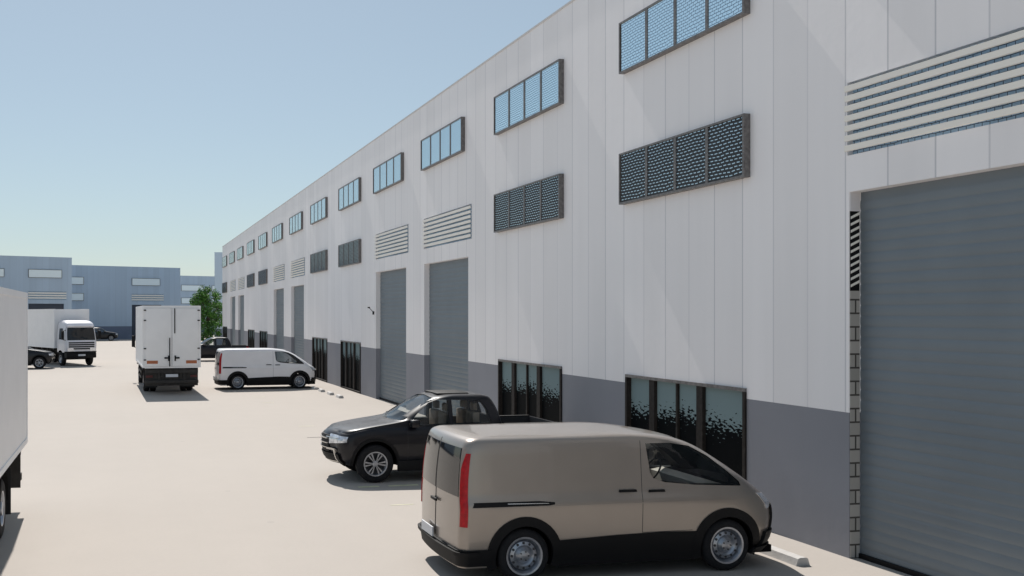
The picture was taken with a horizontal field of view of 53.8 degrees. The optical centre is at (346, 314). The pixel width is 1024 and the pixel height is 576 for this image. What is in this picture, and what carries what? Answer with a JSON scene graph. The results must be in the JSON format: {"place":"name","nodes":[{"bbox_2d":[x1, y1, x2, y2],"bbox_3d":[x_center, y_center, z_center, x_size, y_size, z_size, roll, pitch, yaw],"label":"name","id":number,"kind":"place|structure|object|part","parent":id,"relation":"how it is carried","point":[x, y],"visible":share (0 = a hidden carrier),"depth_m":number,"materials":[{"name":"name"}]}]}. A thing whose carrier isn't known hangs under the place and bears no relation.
{"place":"outdoors","nodes":[
{"label":"outdoors","id":0,"kind":"place"},
{"bbox_2d":[0,255,71,308],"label":"warehouse","id":1,"kind":"structure","parent":0,"point":[44,282],"depth_m":128.78,"materials":[{"name":"painted metal"},{"name":"glass"}]},
{"bbox_2d":[0,268,3,276],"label":"window","id":2,"kind":"structure","parent":1,"relation":"in","point":[1,269],"depth_m":126.01,"materials":[{"name":"blue glass"}]},
{"bbox_2d":[28,269,61,277],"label":"window","id":3,"kind":"structure","parent":1,"relation":"in","point":[32,273],"depth_m":128.88,"materials":[{"name":"blue glass"}]},
{"bbox_2d":[28,304,63,308],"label":"shutter door","id":4,"kind":"structure","parent":1,"relation":"in","point":[30,306],"depth_m":129.35,"materials":[{"name":"grey metal"}]},
{"bbox_2d":[72,265,179,339],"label":"warehouse","id":5,"kind":"structure","parent":0,"point":[111,298],"depth_m":143.28,"materials":[{"name":"blue"}]},
{"bbox_2d":[72,277,83,284],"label":"window","id":6,"kind":"structure","parent":5,"relation":"in","point":[75,280],"depth_m":139.86,"materials":[{"name":"blue glass"}]},
{"bbox_2d":[72,293,83,300],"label":"window","id":7,"kind":"structure","parent":5,"relation":"in","point":[75,296],"depth_m":139.76,"materials":[{"name":"glass"}]},
{"bbox_2d":[132,278,159,285],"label":"window","id":8,"kind":"structure","parent":5,"relation":"in","point":[135,281],"depth_m":145.22,"materials":[{"name":"blue glass"}]},
{"bbox_2d":[132,305,160,338],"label":"shutter door","id":9,"kind":"structure","parent":5,"relation":"in","point":[133,306],"depth_m":144.62,"materials":[{"name":"grey metal"}]},
{"bbox_2d":[180,276,214,332],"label":"warehouse","id":10,"kind":"structure","parent":0,"point":[189,286],"depth_m":178.40,"materials":[{"name":"grey"}]},
{"bbox_2d":[181,298,190,303],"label":"window","id":11,"kind":"structure","parent":10,"relation":"in","point":[183,300],"depth_m":177.66,"materials":[{"name":"glass"}]},
{"bbox_2d":[181,285,203,290],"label":"window","id":12,"kind":"structure","parent":10,"relation":"in","point":[183,287],"depth_m":178.18,"materials":[{"name":"glass"}]},
{"bbox_2d":[214,252,221,344],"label":"warehouse","id":13,"kind":"structure","parent":0,"point":[218,271],"depth_m":118.04,"materials":[{"name":"grey metal"}]},
{"bbox_2d":[0,0,570,275],"label":"sky","id":14,"kind":"structure","parent":0,"point":[134,133],"materials":[{"name":"blue"}]},
{"bbox_2d":[0,334,910,575],"bbox_3d":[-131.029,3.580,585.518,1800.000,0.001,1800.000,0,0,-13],"label":"ground","id":15,"kind":"structure","parent":0,"point":[124,473],"depth_m":19.53,"materials":[{"name":"concrete"}]},
{"bbox_2d":[0,287,27,537],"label":"box truck","id":16,"kind":"object","parent":15,"relation":"on","point":[13,373],"visible":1,"depth_m":16.16,"materials":[{"name":"metal"}]},
{"bbox_2d":[28,346,54,368],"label":"pickup truck","id":17,"kind":"object","parent":15,"relation":"on","point":[39,359],"visible":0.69,"depth_m":65.07,"materials":[{"name":"black metal"}]},
{"bbox_2d":[28,309,100,365],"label":"box truck","id":18,"kind":"object","parent":15,"relation":"on","point":[63,335],"visible":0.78,"depth_m":69.64,"materials":[{"name":"metal"}]},
{"bbox_2d":[94,327,117,340],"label":"pickup truck","id":19,"kind":"object","parent":15,"relation":"on","point":[109,336],"visible":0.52,"depth_m":134.01,"materials":[{"name":"black metal"}]},
{"bbox_2d":[132,306,200,390],"bbox_3d":[-8.969,1.588,48.633,2.860,3.984,9.787,0,0,-14],"label":"box truck","id":20,"kind":"object","parent":15,"relation":"on","point":[168,346],"visible":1,"depth_m":44.01,"materials":[{"name":"white metal"}]},
{"bbox_3d":[-8.383,1.005,43.787,1.218,2.590,0.105,0,0,-14],"label":"rear door","id":21,"kind":"part","parent":20,"relation":"part of","materials":[{"name":"white metal"}]},
{"bbox_3d":[-7.179,1.005,44.092,1.218,2.590,0.105,0,0,-14],"label":"rear door","id":22,"kind":"part","parent":20,"relation":"part of","materials":[{"name":"white metal"}]},
{"bbox_2d":[189,284,221,344],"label":"tree","id":23,"kind":"object","parent":15,"relation":"on","point":[202,299],"visible":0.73,"depth_m":111.03,"materials":[{"name":"green plant"}]},
{"bbox_2d":[201,337,248,357],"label":"pickup truck","id":24,"kind":"object","parent":15,"relation":"on","point":[208,351],"visible":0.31,"depth_m":75.99,"materials":[{"name":"black metal"}]},
{"bbox_2d":[213,348,316,389],"bbox_3d":[-3.966,2.605,48.288,5.028,1.950,2.050,0,0,-14],"label":"delivery van","id":25,"kind":"object","parent":15,"relation":"on","point":[237,368],"visible":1,"depth_m":47.29,"materials":[{"name":"white paint"}]},
{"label":"rear window","id":26,"kind":"part","parent":25,"relation":"part of","materials":[{"name":"grey glass"}]},
{"bbox_2d":[265,402,417,504],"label":"parking lines","id":27,"kind":"object","parent":15,"relation":"on","point":[378,486],"visible":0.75,"depth_m":20.65,"materials":[{"name":"white paint"}]},
{"bbox_2d":[320,390,552,482],"bbox_3d":[2.084,2.655,22.262,5.410,1.850,2.200,0,0,-13],"label":"pickup truck","id":28,"kind":"object","parent":15,"relation":"on","point":[374,449],"visible":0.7,"depth_m":21.23,"materials":[{"name":"black paint"}]},
{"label":"side window","id":29,"kind":"part","parent":28,"relation":"part of","materials":[{"name":"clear glass"}]},
{"bbox_2d":[418,422,771,575],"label":"delivery van","id":30,"kind":"object","parent":15,"relation":"on","point":[520,499],"visible":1,"depth_m":13.43,"materials":[{"name":"beige paint"}]},
{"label":"rear window","id":31,"kind":"part","parent":30,"relation":"part of","materials":[{"name":"grey glass"}]},
{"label":"rear window","id":32,"kind":"part","parent":30,"relation":"part of","materials":[{"name":"grey glass"}]},
{"bbox_2d":[759,545,809,565],"bbox_3d":[6.408,3.522,14.499,0.225,0.115,0.891,0,0,-13],"label":"wheel stop","id":33,"kind":"object","parent":15,"relation":"on","point":[791,558],"visible":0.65,"depth_m":14.28,"materials":[{"name":"concrete"}]},
{"bbox_2d":[222,0,1023,575],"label":"warehouse","id":34,"kind":"structure","parent":0,"point":[772,250],"depth_m":17.31,"materials":[{"name":"grey metal"}]},
{"bbox_2d":[222,255,226,267],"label":"window","id":35,"kind":"structure","parent":34,"relation":"in","point":[224,260],"depth_m":105.16,"materials":[{"name":"glass"}]},
{"bbox_2d":[222,282,226,292],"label":"window","id":36,"kind":"structure","parent":34,"relation":"in","point":[224,285],"depth_m":105.16,"materials":[{"name":"grey glass"}]},
{"bbox_2d":[223,326,226,344],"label":"window","id":37,"kind":"structure","parent":34,"relation":"in","point":[224,327],"depth_m":105.74,"materials":[{"name":"black glass"}]},
{"bbox_2d":[229,251,234,263],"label":"window","id":38,"kind":"structure","parent":34,"relation":"in","point":[231,255],"depth_m":97.57,"materials":[{"name":"blue glass"}]},
{"bbox_2d":[232,297,234,344],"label":"shutter door","id":39,"kind":"structure","parent":34,"relation":"in","point":[233,298],"depth_m":99.17,"materials":[{"name":"metal"}]},
{"bbox_2d":[237,246,243,259],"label":"window","id":40,"kind":"structure","parent":34,"relation":"in","point":[240,251],"depth_m":90.48,"materials":[{"name":"glass"}]},
{"bbox_2d":[240,295,243,344],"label":"shutter door","id":41,"kind":"structure","parent":34,"relation":"in","point":[242,296],"depth_m":91.61,"materials":[{"name":"metal"}]},
{"bbox_2d":[247,240,254,255],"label":"window","id":42,"kind":"structure","parent":34,"relation":"in","point":[250,245],"depth_m":82.81,"materials":[{"name":"blue glass"}]},
{"bbox_2d":[247,273,254,287],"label":"window","id":43,"kind":"structure","parent":34,"relation":"in","point":[251,277],"depth_m":82.44,"materials":[{"name":"grey metal"}]},
{"bbox_2d":[248,329,253,347],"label":"window","id":44,"kind":"structure","parent":34,"relation":"in","point":[250,332],"depth_m":83.82,"materials":[{"name":"black glass"}]},
{"bbox_2d":[258,232,267,249],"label":"window","id":45,"kind":"structure","parent":34,"relation":"in","point":[262,239],"depth_m":75.36,"materials":[{"name":"glass"}]},
{"bbox_2d":[258,269,267,284],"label":"window","id":46,"kind":"structure","parent":34,"relation":"in","point":[263,274],"depth_m":75.36,"materials":[{"name":"grey metal"}]},
{"bbox_2d":[260,331,266,347],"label":"window","id":47,"kind":"structure","parent":34,"relation":"in","point":[263,334],"depth_m":76.30,"materials":[{"name":"black glass"}]},
{"bbox_2d":[272,223,282,242],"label":"window","id":48,"kind":"structure","parent":34,"relation":"in","point":[277,231],"depth_m":68.41,"materials":[{"name":"blue glass"}]},
{"bbox_2d":[276,288,283,361],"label":"shutter door","id":49,"kind":"structure","parent":34,"relation":"in","point":[279,292],"depth_m":69.10,"materials":[{"name":"metal"}]},
{"bbox_2d":[289,211,302,234],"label":"window","id":50,"kind":"structure","parent":34,"relation":"in","point":[296,221],"depth_m":60.79,"materials":[{"name":"blue glass"}]},
{"bbox_2d":[294,285,303,361],"bbox_3d":[-2.864,0.890,61.166,0.011,5.380,4.630,0,0,-13],"label":"shutter door","id":51,"kind":"structure","parent":34,"relation":"in","point":[298,290],"depth_m":61.52,"materials":[{"name":"metal"}]},
{"bbox_2d":[310,197,327,224],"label":"window","id":52,"kind":"structure","parent":34,"relation":"in","point":[318,210],"depth_m":53.57,"materials":[{"name":"blue glass"}]},
{"bbox_2d":[310,250,327,273],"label":"window","id":53,"kind":"structure","parent":34,"relation":"in","point":[319,260],"depth_m":53.57,"materials":[{"name":"grey metal"}]},
{"bbox_2d":[312,337,326,382],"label":"window","id":54,"kind":"structure","parent":34,"relation":"in","point":[319,345],"depth_m":54.21,"materials":[{"name":"black glass"}]},
{"bbox_2d":[338,177,360,210],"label":"window","id":55,"kind":"structure","parent":34,"relation":"in","point":[349,195],"depth_m":46.38,"materials":[{"name":"blue glass"}]},
{"bbox_2d":[338,239,360,266],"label":"window","id":56,"kind":"structure","parent":34,"relation":"in","point":[349,253],"depth_m":46.38,"materials":[{"name":"grey metal"}]},
{"bbox_2d":[340,340,360,393],"bbox_3d":[0.225,2.420,46.650,0.160,2.320,4.150,0,0,-13],"label":"window","id":57,"kind":"structure","parent":34,"relation":"in","point":[350,352],"depth_m":46.78,"materials":[{"name":"black glass"}]},
{"bbox_2d":[373,152,403,193],"bbox_3d":[1.700,-5.660,39.807,0.230,1.080,4.350,0,0,-13],"label":"window","id":58,"kind":"structure","parent":34,"relation":"in","point":[389,173],"depth_m":39.41,"materials":[{"name":"blue glass"}]},
{"bbox_2d":[379,268,405,407],"bbox_3d":[1.930,0.890,39.694,0.070,5.380,4.630,0,0,-13],"label":"shutter door","id":59,"kind":"structure","parent":34,"relation":"in","point":[392,283],"depth_m":39.89,"materials":[{"name":"metal"}]},
{"bbox_2d":[421,117,464,170],"bbox_3d":[3.217,-5.660,33.025,0.230,1.080,4.350,0,0,-13],"label":"window","id":60,"kind":"structure","parent":34,"relation":"in","point":[447,142],"depth_m":32.66,"materials":[{"name":"blue glass"}]},
{"bbox_2d":[429,258,467,414],"bbox_3d":[3.458,0.890,32.915,0.011,5.380,4.630,0,0,-13],"label":"shutter door","id":61,"kind":"structure","parent":34,"relation":"in","point":[448,287],"depth_m":33.08,"materials":[{"name":"metal"}]},
{"bbox_2d":[494,59,563,134],"bbox_3d":[4.779,-5.660,26.047,0.230,1.080,4.350,0,0,-13],"label":"window","id":62,"kind":"structure","parent":34,"relation":"in","point":[541,92],"depth_m":25.63,"materials":[{"name":"blue glass"}]},
{"bbox_2d":[494,173,563,232],"bbox_3d":[4.779,-2.880,26.047,0.230,1.080,4.350,0,0,-13],"label":"window","id":63,"kind":"structure","parent":34,"relation":"in","point":[542,200],"depth_m":25.63,"materials":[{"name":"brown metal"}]},
{"bbox_2d":[498,359,561,421],"bbox_3d":[4.832,2.420,26.059,0.160,2.320,4.150,0,0,-13],"label":"window","id":64,"kind":"structure","parent":34,"relation":"in","point":[524,388],"depth_m":26.08,"materials":[{"name":"black glass"}]},
{"bbox_2d":[619,0,749,73],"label":"window","id":65,"kind":"structure","parent":34,"relation":"in","point":[662,27],"depth_m":19.11,"materials":[{"name":"blue glass"}]},
{"bbox_2d":[619,113,749,204],"bbox_3d":[6.377,-2.880,18.904,0.230,1.080,4.350,0,0,-13],"label":"window","id":66,"kind":"structure","parent":34,"relation":"in","point":[718,152],"depth_m":18.44,"materials":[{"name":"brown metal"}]},
{"bbox_2d":[625,374,746,479],"bbox_3d":[6.431,2.420,18.916,0.160,2.320,4.150,0,0,-13],"label":"window","id":67,"kind":"structure","parent":34,"relation":"in","point":[712,418],"depth_m":18.59,"materials":[{"name":"black glass"}]},
{"bbox_2d":[859,165,1023,575],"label":"shutter door","id":68,"kind":"structure","parent":34,"relation":"in","point":[942,260],"depth_m":13.05,"materials":[{"name":"metal"}]}
]}

